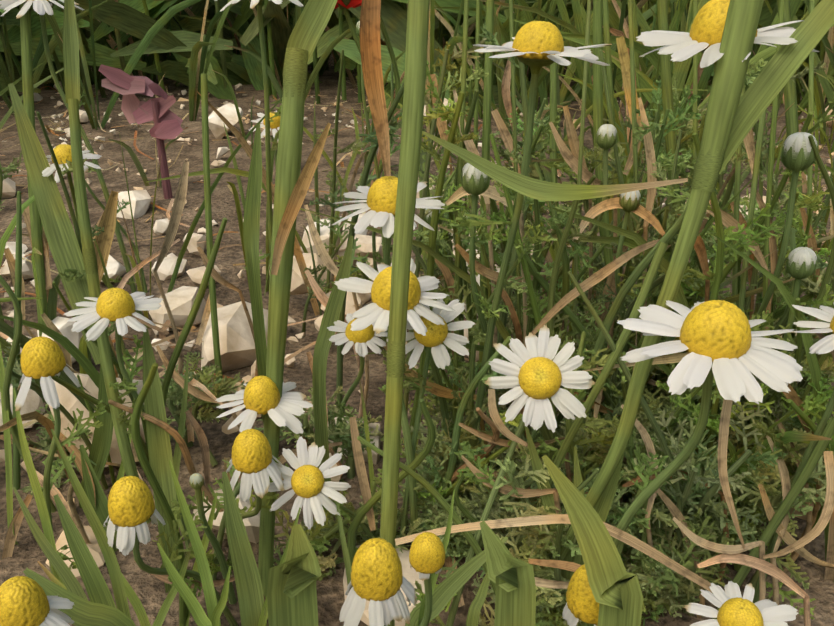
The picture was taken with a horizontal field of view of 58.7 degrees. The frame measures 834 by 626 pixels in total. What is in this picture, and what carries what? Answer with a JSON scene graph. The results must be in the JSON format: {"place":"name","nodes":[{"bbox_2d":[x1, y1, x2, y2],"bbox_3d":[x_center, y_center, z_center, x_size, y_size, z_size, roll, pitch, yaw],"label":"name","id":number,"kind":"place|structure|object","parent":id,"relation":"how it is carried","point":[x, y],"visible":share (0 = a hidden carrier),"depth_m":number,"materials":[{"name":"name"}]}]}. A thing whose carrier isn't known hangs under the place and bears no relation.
{"place":"outdoors","nodes":[
{"label":"outdoors","id":0,"kind":"place"},
{"bbox_2d":[0,7,833,625],"bbox_3d":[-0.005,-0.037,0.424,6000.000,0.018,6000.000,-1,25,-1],"label":"ground","id":1,"kind":"structure","parent":0,"point":[144,585],"depth_m":0.38,"materials":[{"name":"soil"}]},
{"bbox_2d":[0,576,73,625],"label":"chamomile","id":2,"kind":"object","parent":1,"relation":"on","point":[25,601],"visible":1,"depth_m":0.10,"materials":[{"name":"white plant"}]},
{"bbox_2d":[15,336,105,573],"bbox_3d":[-0.082,0.037,0.173,0.020,0.073,0.020,9,27,19],"label":"chamomile","id":3,"kind":"object","parent":1,"relation":"on","point":[43,360],"visible":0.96,"depth_m":0.16,"materials":[{"name":"white plant"}]},
{"bbox_2d":[0,0,142,314],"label":"chamomile","id":4,"kind":"object","parent":1,"relation":"on","point":[41,7],"visible":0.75,"depth_m":0.31,"materials":[{"name":"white plant"}]},
{"bbox_2d":[42,144,101,362],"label":"chamomile","id":5,"kind":"object","parent":1,"relation":"on","point":[62,152],"visible":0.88,"depth_m":0.21,"materials":[{"name":"white plant"}]},
{"bbox_2d":[63,288,189,548],"bbox_3d":[-0.070,0.033,0.185,0.021,0.084,0.022,-1,25,-1],"label":"chamomile","id":6,"kind":"object","parent":1,"relation":"on","point":[119,307],"visible":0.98,"depth_m":0.17,"materials":[{"name":"white plant"}]},
{"bbox_2d":[98,64,182,198],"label":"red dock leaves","id":7,"kind":"object","parent":1,"relation":"on","point":[161,116],"visible":1,"depth_m":0.47,"materials":[{"name":"plant"}]},
{"bbox_2d":[103,476,237,625],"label":"chamomile","id":8,"kind":"object","parent":1,"relation":"on","point":[132,509],"visible":0.98,"depth_m":0.13,"materials":[{"name":"yellow plant"}]},
{"bbox_2d":[189,473,236,604],"bbox_3d":[-0.046,0.057,0.172,0.005,0.052,0.008,-1,25,-1],"label":"chamomile bud","id":9,"kind":"object","parent":1,"relation":"on","point":[196,480],"visible":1,"depth_m":0.17,"materials":[{"name":"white plant"}]},
{"bbox_2d":[170,376,312,579],"bbox_3d":[-0.042,0.046,0.179,0.035,0.068,0.022,-9,26,-18],"label":"chamomile","id":10,"kind":"object","parent":1,"relation":"on","point":[259,395],"visible":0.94,"depth_m":0.17,"materials":[{"name":"white plant"}]},
{"bbox_2d":[0,344,489,625],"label":"grass","id":11,"kind":"structure","parent":1,"relation":"on","point":[63,576],"depth_m":0.15,"materials":[{"name":"green plant"}]},
{"bbox_2d":[209,429,288,577],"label":"chamomile","id":12,"kind":"object","parent":1,"relation":"on","point":[253,461],"visible":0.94,"depth_m":0.15,"materials":[{"name":"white plant"}]},
{"bbox_2d":[214,0,302,269],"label":"chamomile","id":13,"kind":"object","parent":1,"relation":"on","point":[254,3],"visible":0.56,"depth_m":0.23,"materials":[{"name":"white plant"}]},
{"bbox_2d":[249,111,279,166],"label":"chamomile","id":14,"kind":"object","parent":1,"relation":"on","point":[274,125],"visible":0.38,"depth_m":0.54,"materials":[{"name":"white plant"}]},
{"bbox_2d":[268,436,400,539],"bbox_3d":[-0.020,0.051,0.179,0.020,0.059,0.040,10,27,20],"label":"chamomile","id":15,"kind":"object","parent":1,"relation":"on","point":[304,480],"visible":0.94,"depth_m":0.16,"materials":[{"name":"white plant"}]},
{"bbox_2d":[335,0,374,182],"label":"poppy","id":16,"kind":"object","parent":1,"relation":"on","point":[345,5],"visible":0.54,"depth_m":0.47,"materials":[{"name":"red plant"}]},
{"bbox_2d":[327,313,387,501],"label":"chamomile","id":17,"kind":"object","parent":1,"relation":"on","point":[360,339],"visible":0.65,"depth_m":0.18,"materials":[{"name":"white plant"}]},
{"bbox_2d":[356,21,384,258],"bbox_3d":[-0.019,-0.060,0.331,0.012,0.131,0.016,-1,25,-1],"label":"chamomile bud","id":18,"kind":"object","parent":1,"relation":"on","point":[366,113],"visible":0.23,"depth_m":0.32,"materials":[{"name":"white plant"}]},
{"bbox_2d":[339,538,416,625],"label":"chamomile","id":19,"kind":"object","parent":1,"relation":"on","point":[378,580],"visible":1,"depth_m":0.09,"materials":[{"name":"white plant"}]},
{"bbox_2d":[379,14,400,173],"bbox_3d":[-0.032,-0.163,0.515,0.039,0.161,0.038,-8,26,-17],"label":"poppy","id":20,"kind":"object","parent":1,"relation":"on","point":[392,55],"visible":0.35,"depth_m":0.51,"materials":[{"name":"green plant"}]},
{"bbox_2d":[334,258,459,555],"bbox_3d":[-0.004,0.033,0.181,0.032,0.094,0.027,22,33,39],"label":"chamomile","id":21,"kind":"object","parent":1,"relation":"on","point":[377,310],"visible":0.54,"depth_m":0.16,"materials":[{"name":"white plant"}]},
{"bbox_2d":[332,176,463,442],"bbox_3d":[-0.002,0.017,0.198,0.037,0.111,0.031,-1,25,-1],"label":"chamomile","id":22,"kind":"object","parent":1,"relation":"on","point":[380,195],"visible":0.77,"depth_m":0.17,"materials":[{"name":"white plant"}]},
{"bbox_2d":[0,74,811,618],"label":"grass blades","id":23,"kind":"object","parent":1,"relation":"on","point":[104,238],"visible":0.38,"depth_m":0.22,"materials":[{"name":"plant"}]},
{"bbox_2d":[0,0,827,119],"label":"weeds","id":24,"kind":"object","parent":1,"relation":"on","point":[139,19],"visible":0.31,"depth_m":0.86,"materials":[{"name":"green plant"}]},
{"bbox_2d":[355,291,474,551],"bbox_3d":[-0.003,0.036,0.182,0.031,0.086,0.020,-16,29,-30],"label":"chamomile","id":25,"kind":"object","parent":1,"relation":"on","point":[435,337],"visible":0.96,"depth_m":0.17,"materials":[{"name":"white plant"}]},
{"bbox_2d":[0,21,833,625],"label":"chamomile","id":26,"kind":"object","parent":1,"relation":"on","point":[662,586],"depth_m":0.20,"materials":[{"name":"green plant"}]},
{"bbox_2d":[0,0,833,582],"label":"meadow grass","id":27,"kind":"structure","parent":1,"relation":"on","point":[572,30],"depth_m":0.52,"materials":[{"name":"green plant"}]},
{"bbox_2d":[0,81,833,625],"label":"stones","id":28,"kind":"object","parent":1,"relation":"on","point":[236,345],"visible":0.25,"depth_m":0.31,"materials":[{"name":"beige stone"}]},
{"bbox_2d":[0,135,833,625],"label":"grass blades","id":29,"kind":"object","parent":1,"relation":"on","point":[140,445],"visible":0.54,"depth_m":0.18,"materials":[{"name":"green plant"}]},
{"bbox_2d":[0,55,833,606],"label":"dry straw litter","id":30,"kind":"object","parent":1,"relation":"on","point":[172,345],"visible":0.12,"depth_m":0.39,"materials":[{"name":"beige plant"}]},
{"bbox_2d":[2,0,833,625],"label":"grass stalks","id":31,"kind":"object","parent":1,"relation":"on","point":[288,584],"depth_m":0.16,"materials":[{"name":"green plant"}]},
{"bbox_2d":[4,57,833,625],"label":"dead grass","id":32,"kind":"structure","parent":1,"relation":"on","point":[766,567],"depth_m":0.19,"materials":[{"name":"beige plant"}]},
{"bbox_2d":[409,532,444,625],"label":"chamomile","id":33,"kind":"object","parent":1,"relation":"on","point":[427,555],"visible":1,"depth_m":0.11,"materials":[{"name":"yellow plant"}]},
{"bbox_2d":[424,209,440,380],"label":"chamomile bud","id":34,"kind":"object","parent":1,"relation":"on","point":[427,218],"visible":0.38,"depth_m":0.24,"materials":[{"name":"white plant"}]},
{"bbox_2d":[59,90,820,620],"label":"dry grass blades","id":35,"kind":"object","parent":1,"relation":"on","point":[571,160],"visible":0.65,"depth_m":0.20,"materials":[{"name":"brown plant"}]},
{"bbox_2d":[447,210,470,352],"bbox_3d":[0.017,-0.017,0.278,0.011,0.080,0.009,-1,25,-1],"label":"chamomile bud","id":36,"kind":"object","parent":1,"relation":"on","point":[464,247],"visible":0.02,"depth_m":0.27,"materials":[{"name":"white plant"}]},
{"bbox_2d":[461,163,499,467],"bbox_3d":[0.018,0.015,0.199,0.007,0.116,0.022,16,29,31],"label":"chamomile bud","id":37,"kind":"object","parent":1,"relation":"on","point":[475,182],"visible":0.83,"depth_m":0.17,"materials":[{"name":"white plant"}]},
{"bbox_2d":[413,324,594,625],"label":"chamomile","id":38,"kind":"object","parent":1,"relation":"on","point":[539,376],"visible":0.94,"depth_m":0.14,"materials":[{"name":"white plant"}]},
{"bbox_2d":[443,21,611,498],"bbox_3d":[0.022,0.009,0.180,0.034,0.150,0.026,-1,25,-1],"label":"chamomile","id":39,"kind":"object","parent":1,"relation":"on","point":[536,46],"visible":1,"depth_m":0.15,"materials":[{"name":"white plant"}]},
{"bbox_2d":[535,124,616,336],"bbox_3d":[0.045,-0.007,0.235,0.006,0.110,0.036,-11,27,-21],"label":"chamomile bud","id":40,"kind":"object","parent":1,"relation":"on","point":[606,137],"visible":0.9,"depth_m":0.20,"materials":[{"name":"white plant"}]},
{"bbox_2d":[562,565,598,625],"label":"chamomile","id":41,"kind":"object","parent":1,"relation":"on","point":[582,604],"visible":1,"depth_m":0.09,"materials":[{"name":"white plant"}]},
{"bbox_2d":[393,0,833,570],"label":"chamomile shoots","id":42,"kind":"object","parent":1,"relation":"on","point":[453,112],"visible":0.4,"depth_m":0.20,"materials":[{"name":"green plant"}]},
{"bbox_2d":[615,190,640,379],"bbox_3d":[0.064,0.008,0.227,0.006,0.099,0.024,19,31,35],"label":"chamomile bud","id":43,"kind":"object","parent":1,"relation":"on","point":[629,202],"visible":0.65,"depth_m":0.20,"materials":[{"name":"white plant"}]},
{"bbox_2d":[535,300,802,625],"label":"chamomile","id":44,"kind":"object","parent":1,"relation":"on","point":[725,346],"visible":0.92,"depth_m":0.12,"materials":[{"name":"white plant"}]},
{"bbox_2d":[564,0,819,452],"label":"chamomile","id":45,"kind":"object","parent":1,"relation":"on","point":[704,36],"visible":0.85,"depth_m":0.14,"materials":[{"name":"white plant"}]},
{"bbox_2d":[684,581,797,625],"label":"chamomile","id":46,"kind":"object","parent":1,"relation":"on","point":[734,606],"visible":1,"depth_m":0.11,"materials":[{"name":"white plant"}]},
{"bbox_2d":[750,247,816,431],"bbox_3d":[0.089,0.024,0.193,0.007,0.089,0.014,-1,25,-1],"label":"chamomile bud","id":47,"kind":"object","parent":1,"relation":"on","point":[800,263],"visible":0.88,"depth_m":0.17,"materials":[{"name":"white plant"}]},
{"bbox_2d":[751,132,817,328],"bbox_3d":[0.086,0.011,0.196,0.007,0.120,0.031,6,26,12],"label":"chamomile bud","id":48,"kind":"object","parent":1,"relation":"on","point":[797,154],"visible":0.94,"depth_m":0.16,"materials":[{"name":"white plant"}]},
{"bbox_2d":[752,303,833,618],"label":"chamomile","id":49,"kind":"object","parent":1,"relation":"on","point":[824,345],"visible":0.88,"depth_m":0.15,"materials":[{"name":"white plant"}]},
{"bbox_2d":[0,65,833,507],"bbox_3d":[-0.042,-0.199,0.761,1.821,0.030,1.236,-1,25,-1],"label":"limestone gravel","id":50,"kind":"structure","parent":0,"point":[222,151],"depth_m":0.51,"materials":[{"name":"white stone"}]}
]}

